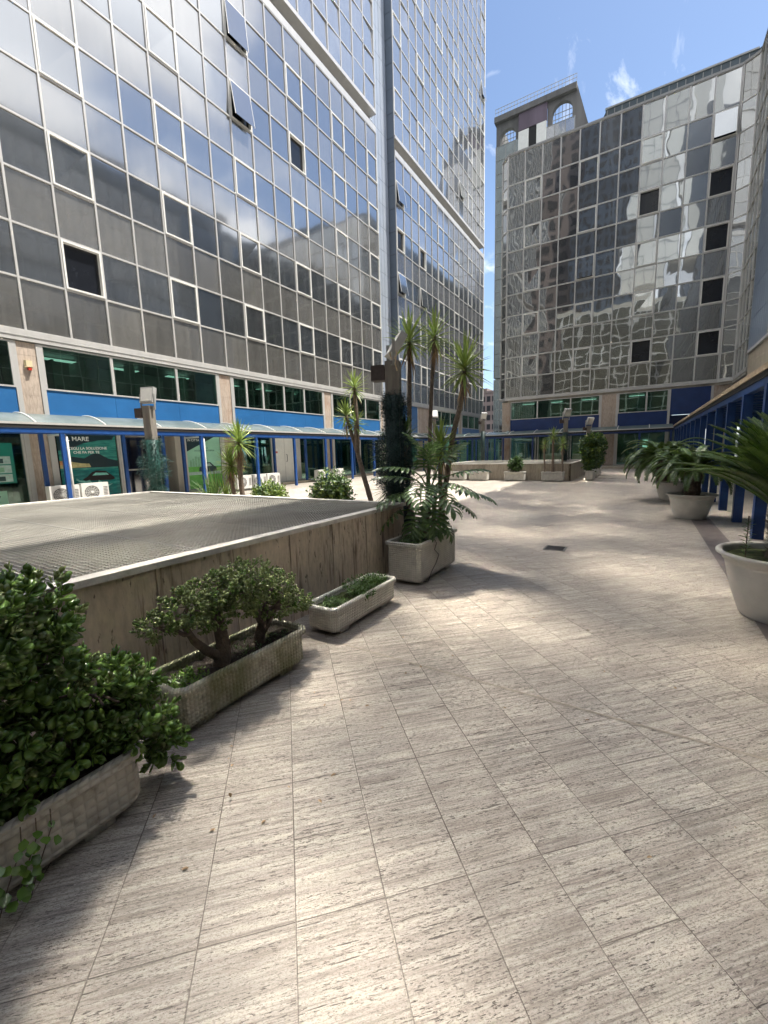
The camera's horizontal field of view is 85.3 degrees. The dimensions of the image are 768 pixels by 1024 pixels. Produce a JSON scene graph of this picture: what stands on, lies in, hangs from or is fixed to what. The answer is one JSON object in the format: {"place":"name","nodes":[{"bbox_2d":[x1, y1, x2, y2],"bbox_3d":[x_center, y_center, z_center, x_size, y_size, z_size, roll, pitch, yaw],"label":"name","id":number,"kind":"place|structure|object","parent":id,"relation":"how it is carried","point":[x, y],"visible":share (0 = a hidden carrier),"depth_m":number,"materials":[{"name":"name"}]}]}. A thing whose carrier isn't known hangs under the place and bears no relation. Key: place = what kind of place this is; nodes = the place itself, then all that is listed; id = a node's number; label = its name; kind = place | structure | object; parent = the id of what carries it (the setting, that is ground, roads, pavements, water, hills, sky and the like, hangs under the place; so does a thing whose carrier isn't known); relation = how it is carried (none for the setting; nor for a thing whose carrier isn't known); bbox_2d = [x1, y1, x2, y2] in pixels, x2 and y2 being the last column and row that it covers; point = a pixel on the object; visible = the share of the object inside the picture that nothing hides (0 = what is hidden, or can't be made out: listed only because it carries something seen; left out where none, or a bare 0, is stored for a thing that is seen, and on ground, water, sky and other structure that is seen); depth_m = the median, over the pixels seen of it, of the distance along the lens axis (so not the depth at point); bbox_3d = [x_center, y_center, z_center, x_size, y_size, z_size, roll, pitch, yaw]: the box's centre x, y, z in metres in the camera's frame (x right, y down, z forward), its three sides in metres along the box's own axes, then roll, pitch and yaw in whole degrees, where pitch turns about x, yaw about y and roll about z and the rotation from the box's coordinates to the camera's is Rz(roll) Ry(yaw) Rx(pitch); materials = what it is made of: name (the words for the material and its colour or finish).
{"place":"outdoors","nodes":[
{"label":"outdoors","id":0,"kind":"place"},
{"bbox_2d":[250,478,289,496],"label":"shrub","id":1,"kind":"object","parent":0,"point":[271,489],"visible":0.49,"depth_m":8.54,"materials":[{"name":"green plant"}]},
{"bbox_2d":[305,466,357,499],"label":"shrub","id":2,"kind":"object","parent":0,"point":[325,487],"visible":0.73,"depth_m":7.63,"materials":[{"name":"green plant"}]},
{"bbox_2d":[332,368,373,500],"bbox_3d":[-0.513,-1.126,7.194,0.880,2.634,0.568,6,11,42],"label":"yucca","id":3,"kind":"object","parent":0,"point":[355,437],"visible":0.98,"depth_m":7.14,"materials":[{"name":"green plant"}]},
{"bbox_2d":[0,467,767,1023],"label":"plaza floor","id":4,"kind":"structure","parent":0,"point":[450,849],"depth_m":1.82,"materials":[{"name":"stone"}]},
{"bbox_2d":[45,484,80,500],"bbox_3d":[-10.327,-0.525,13.438,0.342,0.660,0.820,3,10,32],"label":"air conditioner","id":5,"kind":"object","parent":4,"relation":"on","point":[59,492],"visible":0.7,"depth_m":13.19,"materials":[{"name":"metal"}]},
{"bbox_2d":[0,740,142,893],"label":"box planter","id":6,"kind":"object","parent":4,"relation":"on","point":[88,804],"visible":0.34,"depth_m":1.70,"materials":[{"name":"concrete"}]},
{"bbox_2d":[0,809,61,917],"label":"trailing ivy","id":7,"kind":"object","parent":6,"relation":"hanging from","point":[24,893],"visible":1,"depth_m":1.49,"materials":[{"name":"green plant"}]},
{"bbox_2d":[0,561,194,825],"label":"jade bush","id":8,"kind":"object","parent":6,"relation":"in","point":[65,724],"visible":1,"depth_m":1.69,"materials":[{"name":"green plant"}]},
{"bbox_2d":[78,482,108,497],"bbox_3d":[-9.866,-0.664,14.175,0.342,0.660,0.820,3,10,32],"label":"air conditioner","id":9,"kind":"object","parent":4,"relation":"on","point":[94,489],"visible":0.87,"depth_m":14.04,"materials":[{"name":"metal"}]},
{"bbox_2d":[134,405,157,480],"bbox_3d":[-5.131,-0.935,9.172,0.380,2.720,0.175,1,8,15],"label":"wooden post","id":10,"kind":"object","parent":4,"relation":"on","point":[146,413],"visible":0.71,"depth_m":8.95,"materials":[{"name":"brown wood"}]},
{"bbox_2d":[136,435,172,490],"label":"climbing plant","id":11,"kind":"object","parent":10,"relation":"attached to","point":[152,449],"visible":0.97,"depth_m":9.06,"materials":[{"name":"green plant"}]},
{"bbox_2d":[0,0,384,503],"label":"glass office block","id":12,"kind":"structure","parent":4,"relation":"on","point":[189,224],"depth_m":17.77,"materials":[{"name":"glass"}]},
{"bbox_2d":[0,443,16,483],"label":"notice board","id":13,"kind":"object","parent":12,"relation":"attached to","point":[7,471],"visible":1,"depth_m":13.02,"materials":[{"name":"green paper"}]},
{"bbox_2d":[32,15,82,97],"bbox_3d":[-10.613,-14.701,13.533,0.175,1.540,1.201,3,10,32],"label":"window","id":14,"kind":"structure","parent":12,"relation":"in","point":[57,56],"depth_m":13.50,"materials":[{"name":"grey glass"}]},
{"bbox_2d":[47,131,93,201],"bbox_3d":[-10.525,-11.535,13.988,0.175,1.540,1.201,3,10,32],"label":"window","id":15,"kind":"structure","parent":12,"relation":"in","point":[70,164],"depth_m":13.96,"materials":[{"name":"grey glass"}]},
{"bbox_2d":[40,345,114,395],"bbox_3d":[-10.604,-4.868,14.522,0.090,1.420,2.130,3,10,32],"label":"window","id":16,"kind":"structure","parent":12,"relation":"in","point":[109,357],"depth_m":14.51,"materials":[{"name":"metal"}]},
{"bbox_2d":[60,239,105,298],"bbox_3d":[-10.437,-8.368,14.444,0.175,1.540,1.201,3,10,32],"label":"window","id":17,"kind":"structure","parent":12,"relation":"in","point":[83,271],"depth_m":14.49,"materials":[{"name":"black glass"}]},
{"bbox_2d":[56,435,120,494],"bbox_3d":[-10.550,-1.632,14.993,0.014,2.300,1.860,3,10,32],"label":"sea poster","id":18,"kind":"object","parent":12,"relation":"attached to","point":[93,458],"visible":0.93,"depth_m":15.06,"materials":[{"name":"paper"}]},
{"bbox_2d":[111,356,178,401],"bbox_3d":[-9.382,-5.184,16.481,0.090,1.420,2.530,3,10,32],"label":"window","id":19,"kind":"structure","parent":12,"relation":"in","point":[175,374],"depth_m":16.41,"materials":[{"name":"metal"}]},
{"bbox_2d":[129,470,165,492],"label":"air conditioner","id":20,"kind":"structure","parent":12,"relation":"in","point":[137,485],"depth_m":17.20,"materials":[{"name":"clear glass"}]},
{"bbox_2d":[144,3,177,73],"bbox_3d":[-8.717,-18.380,16.257,0.175,1.540,1.201,3,10,32],"label":"window","id":21,"kind":"structure","parent":12,"relation":"in","point":[161,41],"depth_m":16.23,"materials":[{"name":"grey glass"}]},
{"bbox_2d":[153,100,185,161],"bbox_3d":[-8.629,-15.214,16.712,0.175,1.540,1.201,3,10,32],"label":"window","id":22,"kind":"structure","parent":12,"relation":"in","point":[169,127],"depth_m":16.69,"materials":[{"name":"blue glass"}]},
{"bbox_2d":[162,191,192,244],"bbox_3d":[-8.541,-12.047,17.168,0.175,1.540,1.201,3,10,32],"label":"window","id":23,"kind":"structure","parent":12,"relation":"in","point":[177,218],"depth_m":17.14,"materials":[{"name":"grey glass"}]},
{"bbox_2d":[170,277,199,323],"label":"window","id":24,"kind":"structure","parent":12,"relation":"in","point":[184,295],"depth_m":17.60,"materials":[{"name":"grey glass"}]},
{"bbox_2d":[186,437,222,488],"bbox_3d":[-8.115,-2.251,18.894,0.016,2.280,1.700,3,10,32],"label":"car poster","id":25,"kind":"object","parent":12,"relation":"attached to","point":[212,446],"visible":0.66,"depth_m":18.75,"materials":[{"name":"green paper"}]},
{"bbox_2d":[223,0,248,55],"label":"window","id":26,"kind":"structure","parent":12,"relation":"in","point":[235,26],"depth_m":18.87,"materials":[{"name":"blue glass"}]},
{"bbox_2d":[232,377,247,407],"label":"window","id":27,"kind":"structure","parent":12,"relation":"in","point":[240,383],"depth_m":20.37,"materials":[{"name":"glass"}]},
{"bbox_2d":[228,78,254,132],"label":"window","id":28,"kind":"structure","parent":12,"relation":"in","point":[240,102],"depth_m":19.30,"materials":[{"name":"blue glass"}]},
{"bbox_2d":[234,157,256,205],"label":"window","id":29,"kind":"structure","parent":12,"relation":"in","point":[244,175],"depth_m":19.87,"materials":[{"name":"blue glass"}]},
{"bbox_2d":[239,232,261,274],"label":"window","id":30,"kind":"structure","parent":12,"relation":"in","point":[250,248],"depth_m":20.33,"materials":[{"name":"grey glass"}]},
{"bbox_2d":[244,304,265,341],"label":"window","id":31,"kind":"structure","parent":12,"relation":"in","point":[255,323],"depth_m":20.79,"materials":[{"name":"grey glass"}]},
{"bbox_2d":[246,379,263,409],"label":"window","id":32,"kind":"structure","parent":12,"relation":"in","point":[255,397],"depth_m":21.08,"materials":[{"name":"glass"}]},
{"bbox_2d":[246,438,273,474],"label":"shop window","id":33,"kind":"structure","parent":12,"relation":"in","point":[265,453],"depth_m":21.74,"materials":[{"name":"glass"}]},
{"bbox_2d":[263,382,284,411],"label":"window","id":34,"kind":"structure","parent":12,"relation":"in","point":[273,394],"depth_m":22.15,"materials":[{"name":"glass"}]},
{"bbox_2d":[275,438,294,481],"bbox_3d":[-5.467,-2.916,23.106,0.140,2.430,1.600,3,10,32],"label":"white door","id":35,"kind":"structure","parent":12,"relation":"in","point":[284,446],"depth_m":23.12,"materials":[{"name":"paint"}]},
{"bbox_2d":[285,62,302,110],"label":"window","id":36,"kind":"structure","parent":12,"relation":"in","point":[293,83],"depth_m":22.15,"materials":[{"name":"blue glass"}]},
{"bbox_2d":[284,385,304,413],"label":"window","id":37,"kind":"structure","parent":12,"relation":"in","point":[294,396],"depth_m":23.45,"materials":[{"name":"glass"}]},
{"bbox_2d":[289,131,305,175],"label":"window","id":38,"kind":"structure","parent":12,"relation":"in","point":[297,148],"depth_m":22.74,"materials":[{"name":"glass"}]},
{"bbox_2d":[292,198,308,237],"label":"window","id":39,"kind":"structure","parent":12,"relation":"in","point":[300,212],"depth_m":23.06,"materials":[{"name":"blue glass"}]},
{"bbox_2d":[296,262,311,297],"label":"window","id":40,"kind":"structure","parent":12,"relation":"in","point":[303,274],"depth_m":23.54,"materials":[{"name":"glass"}]},
{"bbox_2d":[299,323,314,355],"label":"window","id":41,"kind":"structure","parent":12,"relation":"in","point":[306,333],"depth_m":23.99,"materials":[{"name":"glass"}]},
{"bbox_2d":[299,439,324,479],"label":"shop window","id":42,"kind":"structure","parent":12,"relation":"in","point":[315,447],"depth_m":25.06,"materials":[{"name":"glass"}]},
{"bbox_2d":[304,388,323,414],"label":"window","id":43,"kind":"structure","parent":12,"relation":"in","point":[313,398],"depth_m":24.84,"materials":[{"name":"glass"}]},
{"bbox_2d":[331,111,344,151],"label":"window","id":44,"kind":"structure","parent":12,"relation":"in","point":[337,126],"depth_m":25.34,"materials":[{"name":"glass"}]},
{"bbox_2d":[334,171,346,207],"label":"window","id":45,"kind":"structure","parent":12,"relation":"in","point":[339,183],"depth_m":25.80,"materials":[{"name":"glass"}]},
{"bbox_2d":[336,229,348,262],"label":"window","id":46,"kind":"structure","parent":12,"relation":"in","point":[341,239],"depth_m":26.25,"materials":[{"name":"glass"}]},
{"bbox_2d":[334,439,360,474],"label":"shop window","id":47,"kind":"structure","parent":12,"relation":"in","point":[342,446],"depth_m":27.69,"materials":[{"name":"glass"}]},
{"bbox_2d":[360,440,380,472],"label":"shop window","id":48,"kind":"structure","parent":12,"relation":"in","point":[365,452],"depth_m":30.01,"materials":[{"name":"glass"}]},
{"bbox_2d":[0,491,405,742],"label":"pit wall","id":49,"kind":"structure","parent":4,"relation":"on","point":[320,557],"depth_m":3.43,"materials":[{"name":"concrete"}]},
{"bbox_2d":[0,493,378,582],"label":"steel grating","id":50,"kind":"object","parent":49,"relation":"on","point":[80,537],"visible":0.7,"depth_m":4.57,"materials":[{"name":"grey metal"}]},
{"bbox_2d":[0,412,436,498],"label":"arcade awning","id":51,"kind":"object","parent":4,"relation":"on","point":[60,426],"visible":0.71,"depth_m":15.82,"materials":[{"name":"white paint"}]},
{"bbox_2d":[148,618,304,727],"bbox_3d":[-1.027,1.081,2.873,0.410,0.300,1.060,4,10,33],"label":"box planter","id":52,"kind":"object","parent":4,"relation":"on","point":[204,700],"visible":0.64,"depth_m":2.72,"materials":[{"name":"concrete"}]},
{"bbox_2d":[164,665,209,688],"bbox_3d":[-1.232,1.038,2.553,0.306,0.141,0.336,3,10,32],"label":"herb patch","id":53,"kind":"object","parent":52,"relation":"in","point":[188,671],"visible":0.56,"depth_m":2.55,"materials":[{"name":"green plant"}]},
{"bbox_2d":[129,555,313,666],"bbox_3d":[-0.982,0.689,2.916,0.433,0.745,1.434,3,10,32],"label":"jade tree","id":54,"kind":"object","parent":52,"relation":"in","point":[206,613],"visible":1,"depth_m":2.71,"materials":[{"name":"green plant"}]},
{"bbox_2d":[309,573,395,632],"bbox_3d":[-0.290,0.894,4.132,0.370,0.270,1.100,3,10,32],"label":"box planter","id":55,"kind":"object","parent":4,"relation":"on","point":[341,618],"visible":0.62,"depth_m":3.86,"materials":[{"name":"beige concrete"}]},
{"bbox_2d":[322,571,387,607],"bbox_3d":[-0.233,0.734,4.099,0.412,0.222,1.036,3,10,32],"label":"herb patch","id":56,"kind":"object","parent":55,"relation":"in","point":[360,586],"visible":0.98,"depth_m":4.04,"materials":[{"name":"green plant"}]},
{"bbox_2d":[371,360,401,501],"bbox_3d":[0.065,-0.709,6.106,0.400,2.860,0.184,1,8,15],"label":"wooden post","id":57,"kind":"object","parent":4,"relation":"on","point":[388,374],"visible":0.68,"depth_m":5.85,"materials":[{"name":"brown wood"}]},
{"bbox_2d":[369,387,420,528],"bbox_3d":[0.158,-0.737,6.094,0.827,2.126,0.814,3,10,32],"label":"climbing plant","id":58,"kind":"object","parent":57,"relation":"attached to","point":[392,406],"visible":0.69,"depth_m":5.93,"materials":[{"name":"green plant"}]},
{"bbox_2d":[384,330,407,365],"bbox_3d":[0.168,-2.281,5.874,0.267,0.458,0.347,-3,8,-13],"label":"floodlight","id":59,"kind":"object","parent":57,"relation":"attached to","point":[398,340],"visible":0.79,"depth_m":5.72,"materials":[{"name":"metal"}]},
{"bbox_2d":[385,526,456,583],"bbox_3d":[0.522,0.549,5.497,0.500,0.520,1.180,3,10,32],"label":"box planter","id":60,"kind":"object","parent":4,"relation":"on","point":[411,562],"visible":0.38,"depth_m":5.07,"materials":[{"name":"concrete"}]},
{"bbox_2d":[369,432,497,543],"bbox_3d":[0.545,-0.276,5.455,1.627,1.509,1.444,3,10,32],"label":"philodendron","id":61,"kind":"object","parent":60,"relation":"in","point":[426,513],"visible":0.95,"depth_m":5.18,"materials":[{"name":"green plant"}]},
{"bbox_2d":[422,416,465,526],"bbox_3d":[0.810,-0.511,5.950,0.755,1.699,0.780,3,10,32],"label":"yucca","id":62,"kind":"object","parent":60,"relation":"in","point":[440,433],"visible":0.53,"depth_m":5.79,"materials":[{"name":"green plant"}]},
{"bbox_2d":[435,331,493,524],"bbox_3d":[1.107,-1.065,5.761,0.833,2.831,0.837,-1,8,7],"label":"yucca","id":63,"kind":"object","parent":60,"relation":"in","point":[464,362],"visible":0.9,"depth_m":5.66,"materials":[{"name":"green plant"}]},
{"bbox_2d":[370,0,486,467],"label":"glass tower block","id":64,"kind":"structure","parent":4,"relation":"on","point":[428,120],"depth_m":36.54,"materials":[{"name":"glass"}]},
{"bbox_2d":[443,459,584,480],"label":"pit wall","id":65,"kind":"structure","parent":4,"relation":"on","point":[573,470],"depth_m":21.15,"materials":[{"name":"concrete"}]},
{"bbox_2d":[305,633,767,760],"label":"paving joint","id":66,"kind":"object","parent":4,"relation":"on","point":[555,702],"visible":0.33,"depth_m":2.61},
{"bbox_2d":[493,73,587,459],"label":"distant tower","id":67,"kind":"structure","parent":4,"relation":"on","point":[529,123],"depth_m":53.08,"materials":[{"name":"concrete"}]},
{"bbox_2d":[443,424,672,462],"bbox_3d":[12.486,-4.999,32.893,16.850,3.036,1.610,3,10,32],"label":"arcade awning","id":68,"kind":"object","parent":4,"relation":"on","point":[639,429],"visible":0.77,"depth_m":31.74,"materials":[{"name":"white paint"}]},
{"bbox_2d":[585,470,595,480],"bbox_3d":[9.877,-1.763,19.963,0.400,0.460,1.020,3,10,32],"label":"box planter","id":69,"kind":"object","parent":4,"relation":"on","point":[589,475],"visible":0.88,"depth_m":19.57,"materials":[{"name":"concrete"}]},
{"bbox_2d":[577,430,602,471],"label":"bamboo shrub","id":70,"kind":"object","parent":69,"relation":"in","point":[590,445],"visible":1,"depth_m":19.54,"materials":[{"name":"green plant"}]},
{"bbox_2d":[500,29,767,464],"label":"mirrored office block","id":71,"kind":"structure","parent":4,"relation":"on","point":[630,235],"depth_m":28.90,"materials":[{"name":"glass"}]},
{"bbox_2d":[522,312,537,334],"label":"window","id":72,"kind":"structure","parent":71,"relation":"in","point":[530,320],"depth_m":32.82,"materials":[{"name":"glass"}]},
{"bbox_2d":[523,268,538,291],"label":"window","id":73,"kind":"structure","parent":71,"relation":"in","point":[530,277],"depth_m":32.38,"materials":[{"name":"glass"}]},
{"bbox_2d":[524,222,540,247],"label":"window","id":74,"kind":"structure","parent":71,"relation":"in","point":[531,232],"depth_m":31.92,"materials":[{"name":"glass"}]},
{"bbox_2d":[525,175,541,202],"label":"window","id":75,"kind":"structure","parent":71,"relation":"in","point":[532,186],"depth_m":31.46,"materials":[{"name":"glass"}]},
{"bbox_2d":[573,347,590,369],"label":"window","id":76,"kind":"structure","parent":71,"relation":"in","point":[581,357],"depth_m":31.30,"materials":[{"name":"glass"}]},
{"bbox_2d":[574,301,592,325],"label":"window","id":77,"kind":"structure","parent":71,"relation":"in","point":[583,311],"depth_m":30.85,"materials":[{"name":"glass"}]},
{"bbox_2d":[576,254,593,279],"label":"window","id":78,"kind":"structure","parent":71,"relation":"in","point":[584,265],"depth_m":30.28,"materials":[{"name":"glass"}]},
{"bbox_2d":[577,205,595,233],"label":"window","id":79,"kind":"structure","parent":71,"relation":"in","point":[587,216],"depth_m":29.93,"materials":[{"name":"glass"}]},
{"bbox_2d":[579,155,598,184],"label":"window","id":80,"kind":"structure","parent":71,"relation":"in","point":[588,167],"depth_m":29.47,"materials":[{"name":"glass"}]},
{"bbox_2d":[630,339,650,363],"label":"window","id":81,"kind":"structure","parent":71,"relation":"in","point":[640,349],"depth_m":29.40,"materials":[{"name":"glass"}]},
{"bbox_2d":[633,289,653,315],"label":"window","id":82,"kind":"structure","parent":71,"relation":"in","point":[643,301],"depth_m":28.87,"materials":[{"name":"grey glass"}]},
{"bbox_2d":[636,239,656,266],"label":"window","id":83,"kind":"structure","parent":71,"relation":"in","point":[646,251],"depth_m":28.41,"materials":[{"name":"grey glass"}]},
{"bbox_2d":[638,186,659,216],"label":"window","id":84,"kind":"structure","parent":71,"relation":"in","point":[649,200],"depth_m":28.03,"materials":[{"name":"black glass"}]},
{"bbox_2d":[641,132,663,164],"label":"window","id":85,"kind":"structure","parent":71,"relation":"in","point":[652,146],"depth_m":27.50,"materials":[{"name":"grey glass"}]},
{"bbox_2d":[696,329,720,355],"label":"window","id":86,"kind":"structure","parent":71,"relation":"in","point":[708,342],"depth_m":27.42,"materials":[{"name":"black glass"}]},
{"bbox_2d":[700,276,724,304],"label":"window","id":87,"kind":"structure","parent":71,"relation":"in","point":[712,290],"depth_m":26.96,"materials":[{"name":"black glass"}]},
{"bbox_2d":[704,221,729,251],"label":"window","id":88,"kind":"structure","parent":71,"relation":"in","point":[716,236],"depth_m":26.50,"materials":[{"name":"black glass"}]},
{"bbox_2d":[708,164,733,197],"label":"window","id":89,"kind":"structure","parent":71,"relation":"in","point":[721,179],"depth_m":26.04,"materials":[{"name":"black glass"}]},
{"bbox_2d":[712,105,738,141],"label":"window","id":90,"kind":"structure","parent":71,"relation":"in","point":[726,121],"depth_m":25.42,"materials":[{"name":"grey glass"}]},
{"bbox_2d":[655,480,682,500],"bbox_3d":[8.332,-0.620,12.070,0.920,0.530,0.920,-1,8,6],"label":"round pot","id":91,"kind":"object","parent":4,"relation":"on","point":[665,487],"visible":0.47,"depth_m":11.87,"materials":[{"name":"concrete"}]},
{"bbox_2d":[621,437,707,482],"bbox_3d":[7.981,-1.444,11.917,2.141,1.315,2.194,3,9,27],"label":"cycad","id":92,"kind":"object","parent":91,"relation":"in","point":[640,464],"visible":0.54,"depth_m":11.70,"materials":[{"name":"green plant"}]},
{"bbox_2d":[672,479,767,640],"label":"paving border","id":93,"kind":"object","parent":4,"relation":"on","point":[711,534],"depth_m":7.01,"materials":[{"name":"beige stone"}]},
{"bbox_2d":[666,492,718,519],"bbox_3d":[6.650,-0.136,9.034,0.920,0.530,0.920,-6,9,-28],"label":"round pot","id":94,"kind":"object","parent":93,"relation":"on","point":[688,507],"visible":0.88,"depth_m":8.78,"materials":[{"name":"plastic"}]},
{"bbox_2d":[646,445,739,495],"bbox_3d":[6.622,-0.853,8.951,1.680,1.135,1.769,1,9,19],"label":"cycad","id":95,"kind":"object","parent":94,"relation":"in","point":[692,481],"visible":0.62,"depth_m":8.75,"materials":[{"name":"green plant"}]},
{"bbox_2d":[715,541,767,623],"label":"round pot","id":96,"kind":"object","parent":93,"relation":"on","point":[747,576],"visible":0.95,"depth_m":3.75,"materials":[{"name":"plastic"}]},
{"bbox_2d":[668,411,767,558],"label":"cycad","id":97,"kind":"object","parent":96,"relation":"in","point":[752,473],"visible":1,"depth_m":3.67,"materials":[{"name":"green plant"}]},
{"bbox_2d":[673,362,767,539],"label":"arcade awning","id":98,"kind":"object","parent":4,"relation":"on","point":[745,398],"visible":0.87,"depth_m":9.69,"materials":[{"name":"white paint"}]},
{"bbox_2d":[747,139,767,438],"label":"office wing","id":99,"kind":"structure","parent":4,"relation":"on","point":[757,351],"depth_m":21.11,"materials":[{"name":"grey glass"}]},
{"bbox_3d":[-3.486,0.101,9.449,1.300,0.500,0.500,3,10,32],"label":"box planter","id":100,"kind":"object","parent":4,"relation":"on","visible":0},
{"bbox_2d":[188,468,249,494],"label":"fan shrub","id":101,"kind":"object","parent":100,"relation":"in","point":[214,487],"visible":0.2,"depth_m":9.44,"materials":[{"name":"green plant"}]},
{"bbox_2d":[214,417,260,494],"bbox_3d":[-3.154,-1.040,8.943,1.154,2.009,0.850,3,10,32],"label":"yucca","id":102,"kind":"object","parent":100,"relation":"in","point":[238,436],"visible":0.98,"depth_m":8.87,"materials":[{"name":"green plant"}]},
{"bbox_2d":[483,388,492,450],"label":"brown apartment house","id":103,"kind":"structure","parent":0,"point":[488,401],"depth_m":119.54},
{"bbox_2d":[480,0,767,443],"label":"sky","id":104,"kind":"structure","parent":0,"point":[618,51],"materials":[{"name":"blue"}]},
{"bbox_3d":[0.605,0.384,6.763,0.500,0.480,0.950,3,10,32],"label":"box planter","id":105,"kind":"object","parent":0,"visible":0},
{"bbox_2d":[384,305,433,524],"bbox_3d":[0.409,-1.356,6.231,0.770,3.288,0.816,-5,9,-19],"label":"yucca","id":106,"kind":"object","parent":105,"relation":"on","point":[410,347],"visible":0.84,"depth_m":6.06,"materials":[{"name":"green plant"}]},
{"bbox_2d":[411,304,455,499],"bbox_3d":[0.752,-1.341,6.144,0.662,3.269,0.698,3,10,32],"label":"yucca","id":107,"kind":"object","parent":105,"relation":"on","point":[434,345],"visible":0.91,"depth_m":6.01,"materials":[{"name":"green plant"}]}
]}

